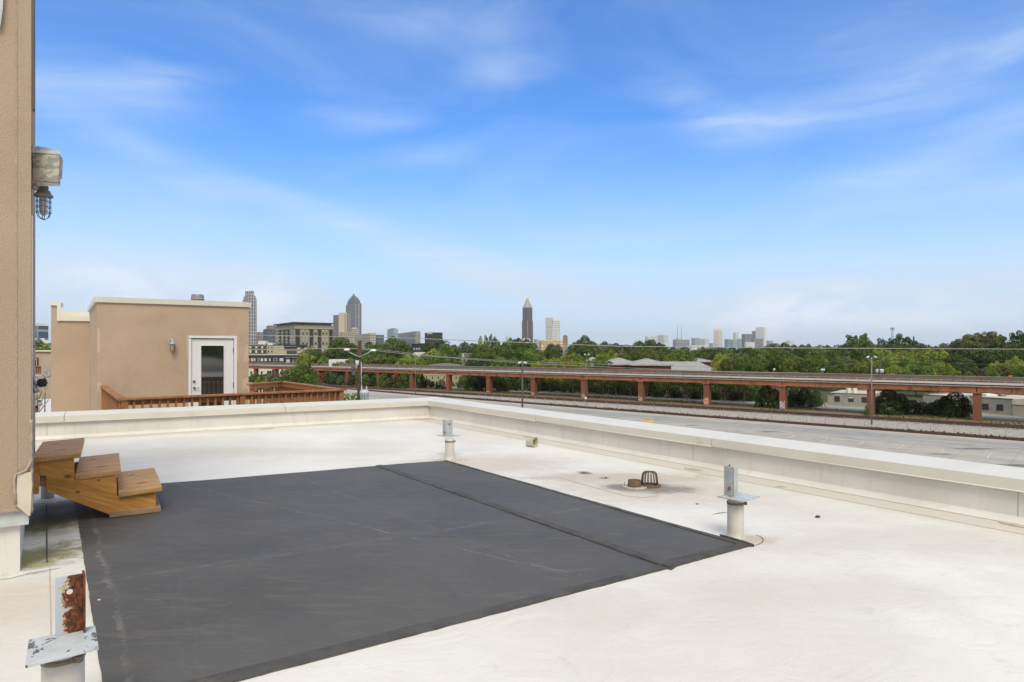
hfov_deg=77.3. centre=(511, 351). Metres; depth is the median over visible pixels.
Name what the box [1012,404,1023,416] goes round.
block wall
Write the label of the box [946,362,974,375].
tree
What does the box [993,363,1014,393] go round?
tree
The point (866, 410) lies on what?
tall bush
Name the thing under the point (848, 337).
tree
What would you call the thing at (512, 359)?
tree
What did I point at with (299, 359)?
tree
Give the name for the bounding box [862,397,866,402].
window
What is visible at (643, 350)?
tree
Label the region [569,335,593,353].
tree
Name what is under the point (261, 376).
tall bush
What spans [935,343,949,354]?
tree
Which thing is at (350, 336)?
office block
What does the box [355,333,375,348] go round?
office block
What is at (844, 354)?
tree
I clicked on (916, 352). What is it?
tree
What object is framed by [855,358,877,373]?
tree
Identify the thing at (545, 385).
tall bush
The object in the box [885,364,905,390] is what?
tree
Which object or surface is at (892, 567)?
flat roof
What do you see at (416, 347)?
modern house
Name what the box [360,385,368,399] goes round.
transformer
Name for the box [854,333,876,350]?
tree
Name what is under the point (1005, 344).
tree
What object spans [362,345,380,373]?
tree
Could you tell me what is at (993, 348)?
tree
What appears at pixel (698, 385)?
tree
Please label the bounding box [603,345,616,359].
tree
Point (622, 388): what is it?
tall bush
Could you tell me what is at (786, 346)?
tree
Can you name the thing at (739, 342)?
glass office
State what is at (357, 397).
tree
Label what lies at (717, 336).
pointed tower
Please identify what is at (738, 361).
tree
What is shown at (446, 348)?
tree
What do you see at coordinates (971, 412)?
tall bush
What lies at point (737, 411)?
ballast
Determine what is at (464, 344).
tree
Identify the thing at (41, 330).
office tower
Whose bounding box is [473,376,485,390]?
tall bush
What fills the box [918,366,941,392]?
tree
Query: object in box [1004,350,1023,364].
tree
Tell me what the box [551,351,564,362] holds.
tree
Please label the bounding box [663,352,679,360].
tree
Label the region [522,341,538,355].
tree
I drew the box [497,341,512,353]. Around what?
tree
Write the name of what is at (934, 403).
tall bush
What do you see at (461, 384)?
tall bush
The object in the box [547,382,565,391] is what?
tall bush
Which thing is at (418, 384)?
tall bush
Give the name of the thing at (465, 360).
tree
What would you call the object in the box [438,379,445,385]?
tall bush
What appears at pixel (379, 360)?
tree
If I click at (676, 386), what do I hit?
tall bush
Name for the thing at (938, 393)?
red roofed building
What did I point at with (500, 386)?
tall bush
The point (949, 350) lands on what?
tree
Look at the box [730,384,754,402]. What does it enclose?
tree
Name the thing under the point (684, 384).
tree
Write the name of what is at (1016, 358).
tree
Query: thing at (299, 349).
apartment block
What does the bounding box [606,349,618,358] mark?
tree
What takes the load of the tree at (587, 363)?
on the ground at (909, 394)
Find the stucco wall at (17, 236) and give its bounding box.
[0,0,34,573]
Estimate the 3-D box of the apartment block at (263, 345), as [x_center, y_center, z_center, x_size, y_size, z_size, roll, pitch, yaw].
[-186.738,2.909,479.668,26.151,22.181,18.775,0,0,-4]
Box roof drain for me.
[622,479,646,489]
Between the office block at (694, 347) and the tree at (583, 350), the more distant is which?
the office block at (694, 347)
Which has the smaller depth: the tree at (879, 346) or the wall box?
the wall box
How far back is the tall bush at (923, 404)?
144.79 m
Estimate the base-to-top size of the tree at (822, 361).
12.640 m
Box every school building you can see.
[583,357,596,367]
[606,358,630,368]
[626,358,673,369]
[660,361,713,370]
[693,358,713,367]
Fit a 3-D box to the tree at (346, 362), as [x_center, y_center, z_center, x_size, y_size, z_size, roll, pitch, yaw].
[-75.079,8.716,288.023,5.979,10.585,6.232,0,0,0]
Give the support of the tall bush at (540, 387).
on the ground at (909, 394)
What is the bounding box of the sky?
[35,0,1023,349]
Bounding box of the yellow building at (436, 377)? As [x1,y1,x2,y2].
[423,363,464,385]
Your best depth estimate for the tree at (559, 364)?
228.97 m
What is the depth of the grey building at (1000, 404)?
142.13 m
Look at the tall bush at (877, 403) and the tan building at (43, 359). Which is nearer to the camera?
the tan building at (43, 359)
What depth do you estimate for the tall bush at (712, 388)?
189.93 m
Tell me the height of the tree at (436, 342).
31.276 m
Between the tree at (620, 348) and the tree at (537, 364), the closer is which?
the tree at (537, 364)
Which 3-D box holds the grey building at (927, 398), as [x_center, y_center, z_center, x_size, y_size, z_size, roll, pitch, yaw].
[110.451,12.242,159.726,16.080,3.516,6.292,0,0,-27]
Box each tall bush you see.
[249,374,262,381]
[259,374,272,381]
[318,372,330,384]
[327,373,342,384]
[336,375,344,384]
[346,373,356,385]
[362,374,369,386]
[367,375,376,386]
[377,373,390,387]
[386,375,402,387]
[395,374,409,388]
[409,376,420,388]
[419,376,426,387]
[423,379,432,387]
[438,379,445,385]
[456,375,467,388]
[464,377,481,389]
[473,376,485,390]
[493,376,502,390]
[496,378,510,391]
[507,377,518,389]
[514,377,525,390]
[538,384,544,391]
[539,379,554,390]
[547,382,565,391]
[558,382,574,391]
[568,381,580,392]
[588,380,601,393]
[598,383,618,394]
[609,380,631,394]
[626,382,649,395]
[646,382,664,395]
[651,390,663,396]
[660,382,683,397]
[670,390,682,397]
[680,384,702,397]
[689,390,702,398]
[694,383,719,399]
[711,389,720,399]
[718,384,741,399]
[728,390,740,400]
[737,385,760,401]
[754,385,773,407]
[765,389,778,408]
[787,386,803,406]
[791,387,815,407]
[808,389,823,406]
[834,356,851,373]
[864,404,869,415]
[875,389,908,415]
[875,396,884,413]
[893,393,911,412]
[902,400,922,413]
[917,401,929,413]
[922,402,934,414]
[930,399,941,414]
[934,396,952,415]
[935,392,972,417]
[941,403,957,417]
[958,396,972,416]
[962,371,973,375]
[964,366,986,392]
[977,368,990,375]
[984,368,999,392]
[1005,368,1018,376]
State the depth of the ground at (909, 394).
216.22 m
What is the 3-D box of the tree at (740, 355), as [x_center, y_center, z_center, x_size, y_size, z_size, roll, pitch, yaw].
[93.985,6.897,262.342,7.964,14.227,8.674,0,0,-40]
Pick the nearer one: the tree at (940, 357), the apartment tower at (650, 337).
the tree at (940, 357)
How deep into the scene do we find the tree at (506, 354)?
260.16 m
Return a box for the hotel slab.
[333,315,338,340]
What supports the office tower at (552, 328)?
on the ground at (909, 394)
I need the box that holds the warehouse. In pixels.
[329,359,353,381]
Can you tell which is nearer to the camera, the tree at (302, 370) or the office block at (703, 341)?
the tree at (302, 370)
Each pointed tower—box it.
[522,297,532,341]
[714,324,721,346]
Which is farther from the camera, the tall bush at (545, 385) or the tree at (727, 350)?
the tree at (727, 350)
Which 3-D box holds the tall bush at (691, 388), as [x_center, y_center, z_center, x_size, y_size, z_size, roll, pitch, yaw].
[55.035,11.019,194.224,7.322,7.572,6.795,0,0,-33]
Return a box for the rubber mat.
[75,460,753,681]
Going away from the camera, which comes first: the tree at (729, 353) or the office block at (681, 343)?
the tree at (729, 353)
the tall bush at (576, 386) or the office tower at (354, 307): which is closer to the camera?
the tall bush at (576, 386)
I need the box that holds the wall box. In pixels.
[31,145,62,190]
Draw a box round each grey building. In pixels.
[827,388,882,406]
[922,393,985,407]
[969,394,1023,414]
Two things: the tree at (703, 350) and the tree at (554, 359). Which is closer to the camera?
the tree at (554, 359)
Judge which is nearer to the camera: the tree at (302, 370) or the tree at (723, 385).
the tree at (302, 370)
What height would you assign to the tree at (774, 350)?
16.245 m
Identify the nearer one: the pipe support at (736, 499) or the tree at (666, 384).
the pipe support at (736, 499)
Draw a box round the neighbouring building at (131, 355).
[39,297,250,411]
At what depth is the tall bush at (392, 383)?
247.53 m
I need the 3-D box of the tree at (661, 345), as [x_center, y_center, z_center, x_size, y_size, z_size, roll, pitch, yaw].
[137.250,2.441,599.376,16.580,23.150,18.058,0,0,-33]
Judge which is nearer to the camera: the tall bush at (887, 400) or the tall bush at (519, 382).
the tall bush at (887, 400)
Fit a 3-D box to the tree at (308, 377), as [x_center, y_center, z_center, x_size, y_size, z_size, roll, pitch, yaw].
[-16.775,7.806,54.134,2.397,12.406,2.498,0,0,-38]
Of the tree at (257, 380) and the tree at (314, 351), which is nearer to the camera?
the tree at (257, 380)
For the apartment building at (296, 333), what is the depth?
571.82 m
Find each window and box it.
[35,357,38,365]
[834,396,839,401]
[848,396,853,401]
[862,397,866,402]
[982,403,988,409]
[996,404,1002,410]
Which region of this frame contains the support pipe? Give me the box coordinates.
[41,486,53,498]
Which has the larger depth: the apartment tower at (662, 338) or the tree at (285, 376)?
the apartment tower at (662, 338)
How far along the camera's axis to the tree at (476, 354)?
262.98 m
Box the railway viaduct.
[249,362,1023,420]
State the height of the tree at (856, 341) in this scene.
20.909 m
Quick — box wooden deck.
[100,381,346,409]
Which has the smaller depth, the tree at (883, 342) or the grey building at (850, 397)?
the grey building at (850, 397)
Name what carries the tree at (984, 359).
on the ground at (909, 394)
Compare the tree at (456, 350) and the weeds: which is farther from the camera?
the tree at (456, 350)
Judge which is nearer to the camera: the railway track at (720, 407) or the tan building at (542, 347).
the railway track at (720, 407)
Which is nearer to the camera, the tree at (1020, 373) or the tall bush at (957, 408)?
the tall bush at (957, 408)
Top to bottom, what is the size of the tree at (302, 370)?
13.072 m
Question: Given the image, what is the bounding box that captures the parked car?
[435,385,445,388]
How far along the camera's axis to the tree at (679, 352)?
297.56 m
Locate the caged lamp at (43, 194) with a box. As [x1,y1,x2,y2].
[33,186,53,219]
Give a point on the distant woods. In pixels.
(691, 351)
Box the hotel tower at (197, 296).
[191,294,203,300]
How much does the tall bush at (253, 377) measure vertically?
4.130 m
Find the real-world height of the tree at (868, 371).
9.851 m
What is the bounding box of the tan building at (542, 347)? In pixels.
[539,339,562,351]
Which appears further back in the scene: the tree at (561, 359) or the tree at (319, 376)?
the tree at (561, 359)
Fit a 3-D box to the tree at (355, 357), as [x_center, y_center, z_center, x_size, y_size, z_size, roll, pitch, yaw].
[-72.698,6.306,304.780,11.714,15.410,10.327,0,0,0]
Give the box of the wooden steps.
[33,438,161,517]
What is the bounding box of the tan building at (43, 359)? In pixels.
[35,350,50,398]
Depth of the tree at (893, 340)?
429.26 m
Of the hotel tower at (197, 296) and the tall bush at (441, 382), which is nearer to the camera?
the tall bush at (441, 382)
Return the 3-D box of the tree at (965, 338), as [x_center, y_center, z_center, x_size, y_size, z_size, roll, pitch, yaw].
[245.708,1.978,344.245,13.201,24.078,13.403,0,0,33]
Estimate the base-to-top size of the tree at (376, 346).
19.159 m
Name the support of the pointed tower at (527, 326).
on the ground at (909, 394)
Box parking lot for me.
[255,387,1023,467]
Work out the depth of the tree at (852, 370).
239.56 m
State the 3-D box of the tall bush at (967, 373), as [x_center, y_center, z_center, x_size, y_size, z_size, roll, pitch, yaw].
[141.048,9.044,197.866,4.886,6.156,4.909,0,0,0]
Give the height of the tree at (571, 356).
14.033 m
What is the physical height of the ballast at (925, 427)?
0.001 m
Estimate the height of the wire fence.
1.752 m
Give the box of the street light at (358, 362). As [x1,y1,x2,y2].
[344,340,375,397]
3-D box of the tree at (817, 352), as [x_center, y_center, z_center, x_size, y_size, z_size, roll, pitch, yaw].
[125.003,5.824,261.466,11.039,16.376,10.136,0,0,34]
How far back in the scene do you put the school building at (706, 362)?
330.00 m
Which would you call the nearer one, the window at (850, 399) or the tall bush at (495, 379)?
the window at (850, 399)
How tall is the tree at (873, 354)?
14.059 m
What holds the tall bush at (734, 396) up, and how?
on the ground at (909, 394)
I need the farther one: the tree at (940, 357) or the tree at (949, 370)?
the tree at (940, 357)
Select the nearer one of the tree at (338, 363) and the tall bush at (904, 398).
the tall bush at (904, 398)
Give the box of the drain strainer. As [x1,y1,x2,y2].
[641,470,660,487]
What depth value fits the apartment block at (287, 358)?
360.86 m
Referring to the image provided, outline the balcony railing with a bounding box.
[35,366,40,373]
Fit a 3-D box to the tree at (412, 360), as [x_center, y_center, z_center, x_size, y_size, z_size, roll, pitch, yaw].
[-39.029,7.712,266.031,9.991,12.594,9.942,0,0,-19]
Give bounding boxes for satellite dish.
[35,381,48,412]
[41,369,50,411]
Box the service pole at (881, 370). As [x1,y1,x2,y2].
[876,360,883,390]
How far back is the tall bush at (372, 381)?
256.54 m
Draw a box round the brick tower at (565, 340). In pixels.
[563,335,567,359]
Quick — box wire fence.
[478,393,1023,435]
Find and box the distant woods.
[449,344,954,360]
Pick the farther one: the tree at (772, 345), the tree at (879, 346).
the tree at (772, 345)
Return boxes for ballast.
[353,388,1023,437]
[354,388,1022,429]
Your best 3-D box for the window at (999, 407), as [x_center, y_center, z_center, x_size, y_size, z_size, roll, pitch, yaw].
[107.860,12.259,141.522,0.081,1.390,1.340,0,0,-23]
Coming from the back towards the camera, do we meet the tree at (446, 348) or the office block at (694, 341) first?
the office block at (694, 341)
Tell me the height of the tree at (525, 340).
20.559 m
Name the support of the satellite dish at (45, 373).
on the neighbouring building at (131, 355)
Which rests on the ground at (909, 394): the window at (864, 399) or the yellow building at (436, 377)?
the yellow building at (436, 377)
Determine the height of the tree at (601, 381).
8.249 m
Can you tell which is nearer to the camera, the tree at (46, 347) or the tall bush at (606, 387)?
the tall bush at (606, 387)
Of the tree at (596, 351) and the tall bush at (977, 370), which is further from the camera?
the tree at (596, 351)
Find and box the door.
[191,339,233,405]
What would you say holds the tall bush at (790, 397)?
on the ground at (909, 394)
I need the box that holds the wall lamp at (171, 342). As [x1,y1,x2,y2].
[169,338,174,352]
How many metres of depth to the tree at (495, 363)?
246.04 m
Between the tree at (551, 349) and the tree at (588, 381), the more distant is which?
the tree at (551, 349)
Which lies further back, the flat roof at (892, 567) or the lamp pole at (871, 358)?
the lamp pole at (871, 358)
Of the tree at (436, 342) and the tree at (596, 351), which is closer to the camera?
the tree at (596, 351)
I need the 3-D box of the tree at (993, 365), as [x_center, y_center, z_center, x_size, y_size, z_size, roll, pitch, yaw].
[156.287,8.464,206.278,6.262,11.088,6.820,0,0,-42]
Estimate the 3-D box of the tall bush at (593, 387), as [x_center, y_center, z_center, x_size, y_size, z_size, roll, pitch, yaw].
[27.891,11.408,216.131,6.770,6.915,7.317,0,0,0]
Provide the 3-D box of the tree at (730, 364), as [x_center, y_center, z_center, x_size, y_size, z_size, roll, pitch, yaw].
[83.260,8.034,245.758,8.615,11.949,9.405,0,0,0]
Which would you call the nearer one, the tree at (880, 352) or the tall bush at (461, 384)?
the tall bush at (461, 384)
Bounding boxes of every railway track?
[249,381,1023,429]
[251,381,1023,426]
[327,386,1023,440]
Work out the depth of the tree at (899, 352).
249.09 m
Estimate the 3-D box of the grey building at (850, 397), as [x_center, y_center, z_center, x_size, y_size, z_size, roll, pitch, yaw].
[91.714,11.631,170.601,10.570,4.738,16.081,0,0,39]
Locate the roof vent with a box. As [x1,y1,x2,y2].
[526,437,537,446]
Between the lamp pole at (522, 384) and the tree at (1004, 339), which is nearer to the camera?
the lamp pole at (522, 384)
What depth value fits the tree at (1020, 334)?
318.19 m
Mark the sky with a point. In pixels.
(813, 172)
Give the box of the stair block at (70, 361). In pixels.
[50,302,89,411]
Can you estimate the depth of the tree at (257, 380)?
63.99 m
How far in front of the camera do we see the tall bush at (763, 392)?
160.30 m
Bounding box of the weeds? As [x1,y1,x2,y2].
[390,391,1005,436]
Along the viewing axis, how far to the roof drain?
6.33 m
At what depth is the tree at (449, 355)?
286.85 m
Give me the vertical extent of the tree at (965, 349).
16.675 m
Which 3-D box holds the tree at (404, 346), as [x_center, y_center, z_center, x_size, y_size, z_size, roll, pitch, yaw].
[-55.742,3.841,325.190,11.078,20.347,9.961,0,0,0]
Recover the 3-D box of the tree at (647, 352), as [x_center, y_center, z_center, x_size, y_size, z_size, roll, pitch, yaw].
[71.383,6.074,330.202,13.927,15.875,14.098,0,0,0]
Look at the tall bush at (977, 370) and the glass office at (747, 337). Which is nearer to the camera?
the tall bush at (977, 370)
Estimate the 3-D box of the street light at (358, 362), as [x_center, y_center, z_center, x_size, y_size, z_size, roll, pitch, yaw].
[-11.020,6.574,46.717,2.400,14.853,0.986,0,0,0]
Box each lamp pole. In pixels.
[414,354,417,393]
[518,362,526,407]
[866,356,876,424]
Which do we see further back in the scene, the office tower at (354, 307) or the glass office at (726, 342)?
the glass office at (726, 342)
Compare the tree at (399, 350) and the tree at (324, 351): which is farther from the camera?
the tree at (324, 351)
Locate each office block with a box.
[256,332,262,343]
[340,332,354,343]
[350,328,357,334]
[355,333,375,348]
[398,331,419,347]
[425,332,442,342]
[673,340,689,346]
[689,345,708,350]
[691,338,699,344]
[698,339,708,344]
[751,339,762,346]
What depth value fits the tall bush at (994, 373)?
197.48 m
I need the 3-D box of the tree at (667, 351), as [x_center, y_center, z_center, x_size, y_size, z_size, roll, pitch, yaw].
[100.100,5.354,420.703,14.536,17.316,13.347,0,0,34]
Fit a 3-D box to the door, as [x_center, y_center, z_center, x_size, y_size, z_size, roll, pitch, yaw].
[-7.493,0.849,16.051,0.973,2.353,0.104,0,0,-30]
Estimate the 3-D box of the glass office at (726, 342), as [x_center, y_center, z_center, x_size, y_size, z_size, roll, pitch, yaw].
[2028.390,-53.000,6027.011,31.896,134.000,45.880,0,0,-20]
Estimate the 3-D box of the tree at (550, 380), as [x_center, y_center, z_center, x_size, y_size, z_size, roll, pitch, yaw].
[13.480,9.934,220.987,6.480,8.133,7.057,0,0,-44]
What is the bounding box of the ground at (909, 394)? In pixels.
[291,375,1023,440]
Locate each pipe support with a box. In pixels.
[25,570,98,681]
[437,419,459,459]
[717,464,758,539]
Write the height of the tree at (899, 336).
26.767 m
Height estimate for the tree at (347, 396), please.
11.822 m
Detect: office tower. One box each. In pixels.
[35,323,47,337]
[242,291,256,343]
[346,294,361,334]
[545,318,559,339]
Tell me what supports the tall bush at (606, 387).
on the ground at (909, 394)
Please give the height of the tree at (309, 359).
14.818 m
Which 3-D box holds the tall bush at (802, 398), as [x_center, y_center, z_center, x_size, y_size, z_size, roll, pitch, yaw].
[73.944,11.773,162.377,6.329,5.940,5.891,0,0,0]
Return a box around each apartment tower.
[35,338,47,343]
[645,336,656,343]
[657,335,667,344]
[660,342,669,345]
[733,332,738,339]
[745,342,754,348]
[756,327,766,348]
[785,341,793,349]
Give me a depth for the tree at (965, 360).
231.26 m
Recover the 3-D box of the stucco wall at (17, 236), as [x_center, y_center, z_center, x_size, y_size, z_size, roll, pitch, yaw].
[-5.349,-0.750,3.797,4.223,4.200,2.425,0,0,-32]
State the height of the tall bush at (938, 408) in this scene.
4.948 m
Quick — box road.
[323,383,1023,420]
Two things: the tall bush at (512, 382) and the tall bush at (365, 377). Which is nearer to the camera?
the tall bush at (512, 382)
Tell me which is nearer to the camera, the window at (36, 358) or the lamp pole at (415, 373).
the window at (36, 358)
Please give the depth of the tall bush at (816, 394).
164.01 m
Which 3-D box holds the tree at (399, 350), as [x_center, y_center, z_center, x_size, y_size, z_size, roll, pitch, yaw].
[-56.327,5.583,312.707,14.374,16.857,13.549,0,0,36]
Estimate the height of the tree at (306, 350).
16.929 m
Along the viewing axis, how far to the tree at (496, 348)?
270.41 m
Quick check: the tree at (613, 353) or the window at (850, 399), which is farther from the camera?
the tree at (613, 353)
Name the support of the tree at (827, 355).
on the ground at (909, 394)
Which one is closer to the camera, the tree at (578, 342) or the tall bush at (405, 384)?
the tall bush at (405, 384)
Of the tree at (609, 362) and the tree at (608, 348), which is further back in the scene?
the tree at (608, 348)
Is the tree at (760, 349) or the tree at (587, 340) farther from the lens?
the tree at (587, 340)
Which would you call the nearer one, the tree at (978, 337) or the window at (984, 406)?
the window at (984, 406)
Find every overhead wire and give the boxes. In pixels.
[249,335,959,348]
[249,348,819,373]
[364,348,695,366]
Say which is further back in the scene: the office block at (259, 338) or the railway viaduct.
the office block at (259, 338)
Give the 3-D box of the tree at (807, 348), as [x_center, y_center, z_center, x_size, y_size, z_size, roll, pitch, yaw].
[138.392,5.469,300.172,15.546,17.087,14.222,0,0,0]
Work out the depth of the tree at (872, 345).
304.82 m
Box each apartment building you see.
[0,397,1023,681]
[273,322,334,352]
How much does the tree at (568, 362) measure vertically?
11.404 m
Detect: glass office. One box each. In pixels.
[263,325,276,342]
[376,335,383,352]
[387,328,397,345]
[724,339,729,346]
[730,340,736,346]
[737,339,741,346]
[742,334,752,346]
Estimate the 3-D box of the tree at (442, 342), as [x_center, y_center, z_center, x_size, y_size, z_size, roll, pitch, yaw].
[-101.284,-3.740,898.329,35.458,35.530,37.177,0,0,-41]
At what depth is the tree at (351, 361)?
289.03 m
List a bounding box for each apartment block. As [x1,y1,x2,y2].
[249,341,283,353]
[249,354,298,376]
[276,345,314,353]
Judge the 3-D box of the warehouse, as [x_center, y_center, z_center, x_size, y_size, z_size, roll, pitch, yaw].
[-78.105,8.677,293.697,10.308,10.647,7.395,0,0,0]
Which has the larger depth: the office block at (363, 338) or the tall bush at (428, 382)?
the office block at (363, 338)
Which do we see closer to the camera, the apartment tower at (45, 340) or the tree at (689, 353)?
the tree at (689, 353)
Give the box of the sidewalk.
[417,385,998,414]
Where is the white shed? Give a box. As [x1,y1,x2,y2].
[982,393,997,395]
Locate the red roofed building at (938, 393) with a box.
[923,392,960,393]
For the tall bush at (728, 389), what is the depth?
186.49 m
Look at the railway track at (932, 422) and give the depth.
151.15 m
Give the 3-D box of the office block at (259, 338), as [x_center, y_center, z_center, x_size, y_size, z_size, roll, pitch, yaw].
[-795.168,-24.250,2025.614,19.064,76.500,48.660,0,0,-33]
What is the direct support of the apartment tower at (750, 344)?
on the ground at (909, 394)
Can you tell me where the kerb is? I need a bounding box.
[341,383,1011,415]
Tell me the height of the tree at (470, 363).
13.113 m
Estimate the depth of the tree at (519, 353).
260.15 m
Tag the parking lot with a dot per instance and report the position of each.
(1002, 452)
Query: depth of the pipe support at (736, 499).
4.63 m
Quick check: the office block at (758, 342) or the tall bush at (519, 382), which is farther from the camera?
the office block at (758, 342)
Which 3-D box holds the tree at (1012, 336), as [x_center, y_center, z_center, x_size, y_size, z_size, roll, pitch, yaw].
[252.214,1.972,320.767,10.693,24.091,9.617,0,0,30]
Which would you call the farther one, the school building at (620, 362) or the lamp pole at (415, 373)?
the school building at (620, 362)
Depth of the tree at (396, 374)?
247.73 m
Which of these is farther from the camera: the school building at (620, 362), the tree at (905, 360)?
the school building at (620, 362)
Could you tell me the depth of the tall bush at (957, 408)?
136.98 m
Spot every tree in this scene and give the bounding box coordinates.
[35,339,44,349]
[38,343,50,349]
[254,376,268,391]
[262,373,281,403]
[277,366,298,389]
[290,363,317,384]
[293,351,307,365]
[297,346,316,358]
[299,353,322,374]
[303,371,326,385]
[308,344,318,375]
[311,349,327,357]
[313,351,328,370]
[315,373,327,385]
[317,355,329,372]
[323,340,340,353]
[325,349,341,372]
[328,337,355,356]
[331,361,343,377]
[338,349,355,358]
[339,360,349,374]
[344,393,352,400]
[345,343,357,353]
[348,350,366,375]
[349,357,356,375]
[351,393,360,399]
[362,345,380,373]
[362,354,376,376]
[368,343,386,362]
[369,355,393,382]
[381,336,400,359]
[383,346,405,362]
[384,355,401,376]
[389,373,399,386]
[394,354,411,381]
[397,340,412,358]
[397,359,410,380]
[407,356,426,379]
[418,342,435,354]
[419,353,432,375]
[425,348,443,363]
[427,340,442,349]
[430,352,450,363]
[434,337,450,348]
[437,345,454,358]
[442,351,457,362]
[450,347,463,361]
[452,355,464,364]
[457,347,474,353]
[458,341,468,348]
[461,353,470,375]
[465,354,478,378]
[470,343,477,381]
[471,351,481,378]
[475,357,489,377]
[476,336,482,355]
[477,344,489,358]
[481,352,499,376]
[486,344,505,358]
[488,334,492,348]
[490,356,511,381]
[496,349,515,366]
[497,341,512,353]
[501,356,522,381]
[505,340,522,357]
[508,346,531,364]
[516,357,535,387]
[519,348,544,361]
[521,338,533,382]
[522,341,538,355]
[527,361,544,383]
[535,353,546,361]
[540,358,550,382]
[543,345,556,359]
[544,378,555,391]
[546,357,559,366]
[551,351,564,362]
[551,361,565,379]
[552,378,568,392]
[555,344,562,352]
[557,356,566,362]
[564,352,577,367]
[564,359,573,367]
[564,379,580,393]
[568,347,596,358]
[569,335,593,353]
[570,341,584,350]
[570,359,586,367]
[574,353,584,362]
[576,379,595,386]
[579,342,603,355]
[581,358,590,367]
[587,359,602,368]
[589,346,603,356]
[590,380,613,394]
[595,351,613,360]
[598,359,608,368]
[599,341,611,349]
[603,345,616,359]
[604,361,612,368]
[604,380,621,395]
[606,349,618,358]
[614,344,629,352]
[616,349,632,360]
[621,380,636,396]
[623,345,636,355]
[625,350,645,360]
[628,347,649,360]
[633,340,645,349]
[636,381,656,396]
[641,339,659,349]
[642,349,660,360]
[653,350,666,360]
[653,381,674,398]
[657,342,667,350]
[657,347,671,354]
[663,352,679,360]
[669,349,693,360]
[674,382,695,399]
[678,351,697,360]
[691,383,702,399]
[694,351,711,360]
[695,346,711,356]
[708,349,722,360]
[711,353,727,366]
[711,359,726,370]
[712,383,731,400]
[718,358,738,370]
[720,348,730,358]
[725,351,733,357]
[730,349,745,354]
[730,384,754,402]
[731,352,746,367]
[733,357,745,370]
[740,355,753,371]
[746,358,760,371]
[749,348,763,358]
[749,354,770,371]
[754,346,769,355]
[761,352,776,371]
[767,343,782,348]
[767,355,785,371]
[768,348,781,362]
[772,349,794,371]
[773,342,790,353]
[779,356,798,387]
[784,356,808,372]
[788,346,804,360]
[794,354,817,387]
[795,346,820,358]
[807,356,830,372]
[808,346,830,364]
[821,351,843,388]
[825,357,848,390]
[835,338,870,358]
[838,347,858,361]
[840,344,875,364]
[845,334,860,351]
[845,359,862,373]
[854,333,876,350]
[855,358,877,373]
[862,365,878,373]
[864,341,877,355]
[864,352,885,371]
[873,349,890,359]
[873,362,893,373]
[874,344,888,355]
[877,338,889,346]
[878,354,899,374]
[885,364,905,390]
[886,343,907,354]
[887,338,901,346]
[891,350,915,364]
[892,356,923,390]
[895,333,916,351]
[896,344,916,353]
[901,364,924,395]
[907,340,924,349]
[907,347,924,359]
[910,356,936,373]
[916,347,944,364]
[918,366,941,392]
[930,362,951,392]
[932,349,951,365]
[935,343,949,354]
[939,364,961,391]
[943,353,972,371]
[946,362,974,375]
[947,341,954,353]
[950,338,964,353]
[951,347,979,362]
[954,340,988,367]
[954,356,977,374]
[958,334,974,347]
[958,348,1003,369]
[966,331,986,342]
[976,339,1010,359]
[982,331,1002,347]
[985,361,1005,393]
[990,348,1018,367]
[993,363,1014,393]
[995,334,1009,347]
[995,340,1014,350]
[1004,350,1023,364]
[1005,356,1022,369]
[1006,332,1022,348]
[1008,340,1023,354]
[1011,330,1023,346]
[1012,360,1023,370]
[1014,369,1023,376]
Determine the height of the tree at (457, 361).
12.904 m
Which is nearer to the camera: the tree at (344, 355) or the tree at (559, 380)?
the tree at (559, 380)
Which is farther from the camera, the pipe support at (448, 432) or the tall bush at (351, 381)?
the tall bush at (351, 381)
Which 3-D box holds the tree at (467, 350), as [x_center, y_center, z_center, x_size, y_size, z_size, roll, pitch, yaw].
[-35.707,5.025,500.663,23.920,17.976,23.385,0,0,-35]
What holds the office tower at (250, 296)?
on the ground at (909, 394)
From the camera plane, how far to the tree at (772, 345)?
598.52 m
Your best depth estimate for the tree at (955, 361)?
239.84 m
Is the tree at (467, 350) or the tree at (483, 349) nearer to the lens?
the tree at (483, 349)
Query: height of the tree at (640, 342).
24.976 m
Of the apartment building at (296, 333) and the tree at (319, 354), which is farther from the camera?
the apartment building at (296, 333)
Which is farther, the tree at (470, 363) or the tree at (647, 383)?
the tree at (470, 363)
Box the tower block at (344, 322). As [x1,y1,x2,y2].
[339,313,349,339]
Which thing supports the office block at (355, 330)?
on the ground at (909, 394)
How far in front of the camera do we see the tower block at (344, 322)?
1950.00 m
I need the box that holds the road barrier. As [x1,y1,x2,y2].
[639,419,653,422]
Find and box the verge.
[321,384,1023,424]
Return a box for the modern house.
[412,343,433,354]

